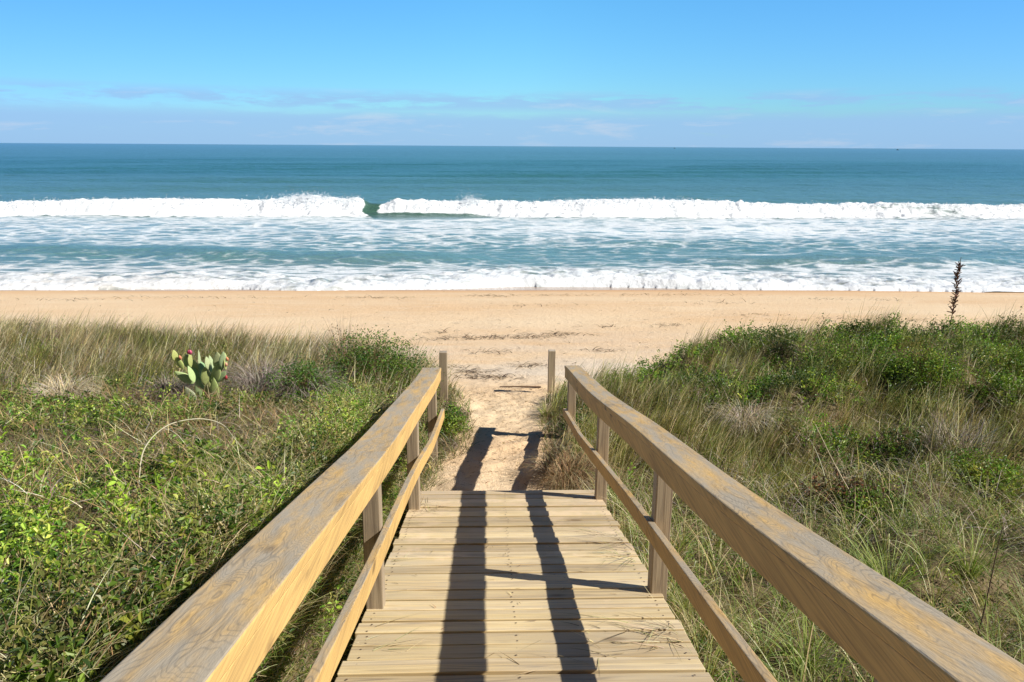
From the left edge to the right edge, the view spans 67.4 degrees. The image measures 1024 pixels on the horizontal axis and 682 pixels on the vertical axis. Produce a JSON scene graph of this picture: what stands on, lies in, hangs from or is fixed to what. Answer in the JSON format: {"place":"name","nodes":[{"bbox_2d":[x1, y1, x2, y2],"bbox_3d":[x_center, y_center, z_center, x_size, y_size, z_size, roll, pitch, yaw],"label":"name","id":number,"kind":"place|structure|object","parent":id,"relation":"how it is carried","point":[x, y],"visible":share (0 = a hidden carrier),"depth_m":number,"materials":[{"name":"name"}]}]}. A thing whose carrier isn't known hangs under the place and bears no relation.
{"place":"outdoors","nodes":[
{"label":"outdoors","id":0,"kind":"place"},
{"bbox_2d":[0,143,1023,292],"bbox_3d":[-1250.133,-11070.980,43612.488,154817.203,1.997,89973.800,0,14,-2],"label":"sea","id":1,"kind":"structure","parent":0,"point":[375,238],"depth_m":56.92,"materials":[{"name":"liquid"}]},
{"bbox_2d":[1,187,1023,206],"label":"surf spray","id":2,"kind":"object","parent":1,"relation":"on","point":[302,196],"visible":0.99,"depth_m":59.62,"materials":[{"name":"white liquid"}]},
{"bbox_2d":[0,287,1023,681],"bbox_3d":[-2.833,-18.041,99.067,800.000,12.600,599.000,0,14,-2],"label":"ground","id":3,"kind":"structure","parent":0,"point":[526,311],"depth_m":16.92,"materials":[{"name":"beige sand"}]},
{"bbox_2d":[17,367,111,400],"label":"dry grass clump","id":4,"kind":"object","parent":3,"relation":"on","point":[61,384],"visible":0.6,"depth_m":8.42,"materials":[{"name":"beige plant"}]},
{"bbox_2d":[125,370,197,404],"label":"dry grass clump","id":5,"kind":"object","parent":3,"relation":"on","point":[165,384],"visible":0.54,"depth_m":8.34,"materials":[{"name":"beige plant"}]},
{"bbox_2d":[138,418,249,498],"bbox_3d":[-1.720,0.655,4.159,0.140,0.500,0.915,6,15,20],"label":"arching stem","id":6,"kind":"object","parent":3,"relation":"on","point":[168,425],"visible":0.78,"depth_m":4.00,"materials":[{"name":"beige plant"}]},
{"bbox_2d":[172,349,228,401],"bbox_3d":[-3.295,0.375,8.217,0.591,0.613,0.203,0,14,-2],"label":"prickly pear","id":7,"kind":"object","parent":3,"relation":"on","point":[200,374],"visible":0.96,"depth_m":8.18,"materials":[{"name":"green plant"}]},
{"bbox_2d":[199,347,309,400],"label":"dry grass clump","id":8,"kind":"object","parent":3,"relation":"on","point":[249,379],"visible":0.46,"depth_m":8.59,"materials":[{"name":"grey plant"}]},
{"bbox_2d":[242,352,354,405],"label":"leafy shrub","id":9,"kind":"object","parent":3,"relation":"on","point":[310,374],"visible":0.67,"depth_m":8.26,"materials":[{"name":"green plant"}]},
{"bbox_2d":[247,361,355,402],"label":"dry grass clump","id":10,"kind":"object","parent":3,"relation":"on","point":[303,390],"visible":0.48,"depth_m":8.21,"materials":[{"name":"beige plant"}]},
{"bbox_2d":[273,582,349,673],"bbox_3d":[-0.914,1.057,3.011,0.654,0.378,0.621,-9,17,-33],"label":"grass tuft","id":11,"kind":"object","parent":3,"relation":"on","point":[274,646],"visible":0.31,"depth_m":3.02,"materials":[{"name":"green plant"}]},
{"bbox_2d":[300,313,377,367],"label":"twig bush","id":12,"kind":"object","parent":3,"relation":"on","point":[340,340],"visible":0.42,"depth_m":10.38,"materials":[{"name":"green plant"}]},
{"bbox_2d":[313,325,445,394],"bbox_3d":[-1.759,0.256,9.669,1.880,0.968,1.363,0,14,-2],"label":"leafy shrub","id":13,"kind":"object","parent":3,"relation":"on","point":[364,357],"visible":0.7,"depth_m":9.61,"materials":[{"name":"green plant"}]},
{"bbox_2d":[439,351,447,401],"bbox_3d":[-0.882,0.600,9.934,0.104,0.960,0.105,0,14,-2],"label":"wooden post","id":14,"kind":"object","parent":3,"relation":"on","point":[443,364],"visible":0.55,"depth_m":9.85,"materials":[{"name":"brown wood"}]},
{"bbox_2d":[422,401,472,438],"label":"leafy shrub","id":15,"kind":"object","parent":3,"relation":"on","point":[451,420],"visible":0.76,"depth_m":8.84,"materials":[{"name":"green plant"}]},
{"bbox_2d":[17,291,1000,486],"bbox_3d":[3.954,-0.259,17.595,54.124,2.547,25.670,0,14,-2],"label":"seaweed debris","id":16,"kind":"object","parent":3,"relation":"on","point":[505,375],"visible":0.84,"depth_m":14.75,"materials":[{"name":"brown plant"}]},
{"bbox_2d":[0,306,1023,681],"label":"leafy ground cover","id":17,"kind":"object","parent":3,"relation":"on","point":[32,532],"visible":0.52,"depth_m":4.09,"materials":[{"name":"green plant"}]},
{"bbox_2d":[0,300,1023,681],"bbox_3d":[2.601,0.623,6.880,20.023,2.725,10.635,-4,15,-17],"label":"long bladed grass","id":18,"kind":"structure","parent":3,"relation":"on","point":[674,590],"depth_m":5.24,"materials":[{"name":"green plant"}]},
{"bbox_2d":[0,317,1023,681],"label":"dead grass stems","id":19,"kind":"object","parent":3,"relation":"on","point":[58,473],"visible":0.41,"depth_m":5.45,"materials":[{"name":"plant"}]},
{"bbox_2d":[500,386,540,387],"bbox_3d":[0.123,0.681,11.385,0.612,0.044,0.051,0,14,-3],"label":"driftwood stick","id":20,"kind":"object","parent":3,"relation":"on","point":[523,386],"visible":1,"depth_m":11.37,"materials":[{"name":"brown wood"}]},
{"bbox_2d":[531,397,563,416],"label":"grass tuft","id":21,"kind":"object","parent":3,"relation":"on","point":[545,409],"visible":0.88,"depth_m":9.59,"materials":[{"name":"plant"}]},
{"bbox_2d":[547,349,555,393],"bbox_3d":[0.561,0.586,10.950,0.099,0.941,0.099,0,14,-2],"label":"wooden post","id":22,"kind":"object","parent":3,"relation":"on","point":[551,363],"visible":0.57,"depth_m":10.86,"materials":[{"name":"brown wood"}]},
{"bbox_2d":[100,365,1023,681],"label":"wooden boardwalk","id":23,"kind":"structure","parent":3,"relation":"on","point":[230,619],"depth_m":3.36,"materials":[{"name":"brown wood"}]},
{"bbox_2d":[504,439,624,498],"bbox_3d":[0.503,1.215,7.224,1.213,0.442,1.246,0,14,-2],"label":"dry grass clump","id":24,"kind":"object","parent":3,"relation":"on","point":[566,460],"visible":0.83,"depth_m":7.19,"materials":[{"name":"beige plant"}]},
{"bbox_2d":[611,508,641,539],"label":"grass tuft","id":25,"kind":"object","parent":3,"relation":"on","point":[628,530],"visible":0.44,"depth_m":6.28,"materials":[{"name":"green plant"}]},
{"bbox_2d":[670,508,719,549],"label":"grass tuft","id":26,"kind":"object","parent":3,"relation":"on","point":[678,540],"visible":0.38,"depth_m":6.12,"materials":[{"name":"green plant"}]},
{"bbox_2d":[739,372,745,444],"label":"dry stalk","id":27,"kind":"object","parent":3,"relation":"on","point":[742,410],"visible":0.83,"depth_m":8.57,"materials":[{"name":"beige plant"}]},
{"bbox_2d":[703,393,790,440],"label":"dry grass clump","id":28,"kind":"object","parent":3,"relation":"on","point":[750,416],"visible":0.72,"depth_m":8.96,"materials":[{"name":"beige plant"}]},
{"bbox_2d":[727,587,816,674],"bbox_3d":[1.440,1.570,4.256,0.653,0.388,0.724,0,14,-2],"label":"grass tuft","id":29,"kind":"object","parent":3,"relation":"on","point":[767,644],"visible":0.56,"depth_m":4.28,"materials":[{"name":"green plant"}]},
{"bbox_2d":[750,406,821,445],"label":"leafy shrub","id":30,"kind":"object","parent":3,"relation":"on","point":[796,431],"visible":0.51,"depth_m":8.70,"materials":[{"name":"green plant"}]},
{"bbox_2d":[732,599,859,681],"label":"grass tuft","id":31,"kind":"object","parent":3,"relation":"on","point":[811,662],"visible":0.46,"depth_m":4.07,"materials":[{"name":"green plant"}]},
{"bbox_2d":[810,424,813,521],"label":"dry stalk","id":32,"kind":"object","parent":3,"relation":"on","point":[811,470],"visible":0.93,"depth_m":6.52,"materials":[{"name":"beige plant"}]},
{"bbox_2d":[815,424,857,504],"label":"dry stalk","id":33,"kind":"object","parent":3,"relation":"on","point":[834,463],"visible":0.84,"depth_m":6.86,"materials":[{"name":"beige plant"}]},
{"bbox_2d":[784,326,901,377],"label":"leafy shrub","id":34,"kind":"object","parent":3,"relation":"on","point":[843,348],"visible":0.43,"depth_m":10.75,"materials":[{"name":"green plant"}]},
{"bbox_2d":[755,468,939,518],"bbox_3d":[3.049,1.369,6.972,1.430,0.304,0.942,-7,16,-28],"label":"dead leaf clump","id":35,"kind":"object","parent":3,"relation":"on","point":[856,483],"visible":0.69,"depth_m":6.96,"materials":[{"name":"brown plant"}]},
{"bbox_2d":[822,479,925,531],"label":"leafy shrub","id":36,"kind":"object","parent":3,"relation":"on","point":[864,508],"visible":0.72,"depth_m":6.75,"materials":[{"name":"green plant"}]},
{"bbox_2d":[831,507,980,597],"bbox_3d":[2.431,1.404,4.919,0.996,0.566,1.009,-7,16,-26],"label":"grass tuft","id":37,"kind":"object","parent":3,"relation":"on","point":[886,574],"visible":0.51,"depth_m":4.99,"materials":[{"name":"green plant"}]},
{"bbox_2d":[864,334,976,395],"bbox_3d":[5.336,0.264,10.049,1.423,0.719,1.198,0,14,-2],"label":"leafy shrub","id":38,"kind":"object","parent":3,"relation":"on","point":[918,361],"visible":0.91,"depth_m":9.99,"materials":[{"name":"green plant"}]},
{"bbox_2d":[929,341,947,509],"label":"dry stalk","id":39,"kind":"object","parent":3,"relation":"on","point":[932,435],"visible":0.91,"depth_m":6.65,"materials":[{"name":"beige plant"}]},
{"bbox_2d":[900,404,1009,460],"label":"twig bush","id":40,"kind":"object","parent":3,"relation":"on","point":[981,439],"visible":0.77,"depth_m":7.84,"materials":[{"name":"beige plant"}]},
{"bbox_2d":[947,259,965,331],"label":"seed stalk","id":41,"kind":"object","parent":3,"relation":"on","point":[957,275],"visible":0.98,"depth_m":12.57,"materials":[{"name":"plant"}]},
{"bbox_2d":[891,499,1023,581],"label":"grass tuft","id":42,"kind":"object","parent":3,"relation":"on","point":[974,565],"visible":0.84,"depth_m":5.22,"materials":[{"name":"green plant"}]},
{"bbox_2d":[925,440,1023,507],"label":"leafy shrub","id":43,"kind":"object","parent":3,"relation":"on","point":[970,468],"visible":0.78,"depth_m":7.32,"materials":[{"name":"green plant"}]},
{"bbox_2d":[949,334,1023,387],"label":"leafy shrub","id":44,"kind":"object","parent":3,"relation":"on","point":[1011,363],"visible":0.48,"depth_m":10.50,"materials":[{"name":"green plant"}]},
{"bbox_2d":[978,525,1003,633],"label":"dry stalk","id":45,"kind":"object","parent":3,"relation":"on","point":[990,581],"visible":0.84,"depth_m":4.36,"materials":[{"name":"brown plant"}]},
{"bbox_2d":[0,306,1023,507],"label":"wispy dune grass","id":46,"kind":"structure","parent":0,"point":[85,331],"depth_m":9.77,"materials":[{"name":"plant"}]},
{"bbox_2d":[0,0,1023,148],"label":"sky","id":47,"kind":"structure","parent":0,"point":[889,74],"materials":[{"name":"blue"}]},
{"bbox_2d":[354,496,682,673],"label":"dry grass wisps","id":48,"kind":"object","parent":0,"point":[570,613],"visible":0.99,"depth_m":3.66,"materials":[{"name":"brown plant"}]}
]}

